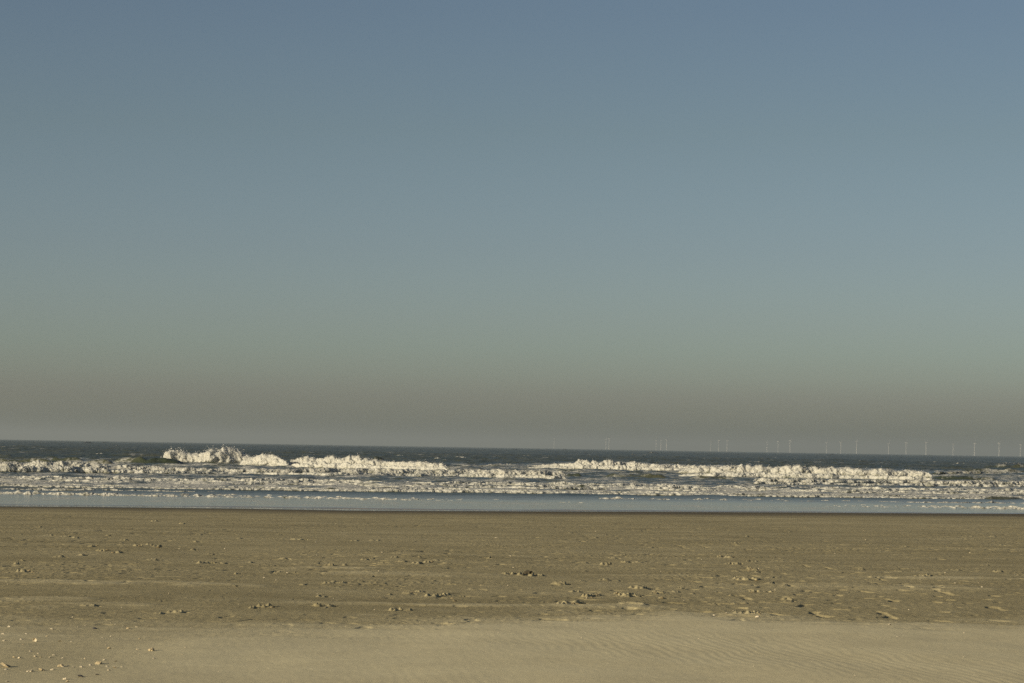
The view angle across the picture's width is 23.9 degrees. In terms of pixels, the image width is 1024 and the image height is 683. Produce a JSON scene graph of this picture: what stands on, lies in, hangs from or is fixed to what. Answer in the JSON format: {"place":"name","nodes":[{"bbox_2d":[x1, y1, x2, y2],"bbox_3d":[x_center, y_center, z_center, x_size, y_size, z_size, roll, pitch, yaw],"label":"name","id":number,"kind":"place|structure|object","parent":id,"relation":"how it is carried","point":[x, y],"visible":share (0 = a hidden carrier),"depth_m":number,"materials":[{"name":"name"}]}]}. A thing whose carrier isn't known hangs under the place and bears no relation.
{"place":"outdoors","nodes":[
{"label":"outdoors","id":0,"kind":"place"},
{"bbox_2d":[0,505,1023,682],"bbox_3d":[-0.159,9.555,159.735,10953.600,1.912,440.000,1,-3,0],"label":"beach","id":1,"kind":"structure","parent":0,"point":[827,615],"depth_m":27.55,"materials":[{"name":"beige sand"}]},
{"bbox_2d":[0,439,1023,513],"bbox_3d":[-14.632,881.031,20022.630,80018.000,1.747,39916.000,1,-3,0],"label":"sea","id":2,"kind":"structure","parent":0,"point":[133,453],"depth_m":188.07,"materials":[{"name":"liquid"}]},
{"bbox_2d":[4,487,213,491],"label":"foam line","id":3,"kind":"object","parent":2,"relation":"on","point":[44,489],"visible":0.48,"depth_m":125.12,"materials":[{"name":"white liquid"}]},
{"bbox_2d":[163,444,252,462],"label":"breaking wave","id":4,"kind":"object","parent":2,"relation":"on","point":[227,454],"visible":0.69,"depth_m":295.92,"materials":[{"name":"liquid"}]},
{"bbox_2d":[238,453,288,465],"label":"breaking wave","id":5,"kind":"object","parent":2,"relation":"on","point":[266,459],"visible":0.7,"depth_m":281.24,"materials":[{"name":"liquid"}]},
{"bbox_2d":[0,460,567,478],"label":"breaking wave","id":6,"kind":"object","parent":2,"relation":"on","point":[57,466],"visible":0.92,"depth_m":209.73,"materials":[{"name":"liquid"}]},
{"bbox_2d":[289,453,449,469],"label":"breaking wave","id":7,"kind":"object","parent":2,"relation":"on","point":[347,462],"visible":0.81,"depth_m":273.27,"materials":[{"name":"liquid"}]},
{"bbox_2d":[0,475,1023,494],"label":"foam line","id":8,"kind":"object","parent":2,"relation":"on","point":[500,484],"visible":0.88,"depth_m":161.87,"materials":[{"name":"white liquid"}]},
{"bbox_2d":[0,483,1023,498],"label":"foam line","id":9,"kind":"object","parent":2,"relation":"on","point":[439,490],"visible":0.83,"depth_m":139.48,"materials":[{"name":"white liquid"}]},
{"bbox_2d":[0,490,1023,508],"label":"foam line","id":10,"kind":"object","parent":2,"relation":"on","point":[214,495],"visible":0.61,"depth_m":116.30,"materials":[{"name":"white liquid"}]},
{"bbox_2d":[528,459,719,470],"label":"breaking wave","id":11,"kind":"object","parent":2,"relation":"on","point":[605,464],"visible":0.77,"depth_m":324.91,"materials":[{"name":"liquid"}]},
{"bbox_2d":[599,496,1004,502],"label":"foam line","id":12,"kind":"object","parent":2,"relation":"on","point":[786,500],"visible":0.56,"depth_m":130.13,"materials":[{"name":"white liquid"}]},
{"bbox_2d":[677,464,933,479],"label":"breaking wave","id":13,"kind":"object","parent":2,"relation":"on","point":[787,471],"visible":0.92,"depth_m":272.42,"materials":[{"name":"liquid"}]},
{"bbox_2d":[753,477,1023,486],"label":"breaking wave","id":14,"kind":"object","parent":2,"relation":"on","point":[875,482],"visible":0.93,"depth_m":207.24,"materials":[{"name":"liquid"}]},
{"bbox_2d":[933,471,1021,473],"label":"breaking wave","id":15,"kind":"object","parent":2,"relation":"on","point":[978,472],"visible":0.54,"depth_m":324.97,"materials":[{"name":"liquid"}]},
{"bbox_2d":[0,0,1023,455],"label":"sky","id":16,"kind":"structure","parent":0,"point":[751,225],"materials":[{"name":"blue"}]}
]}

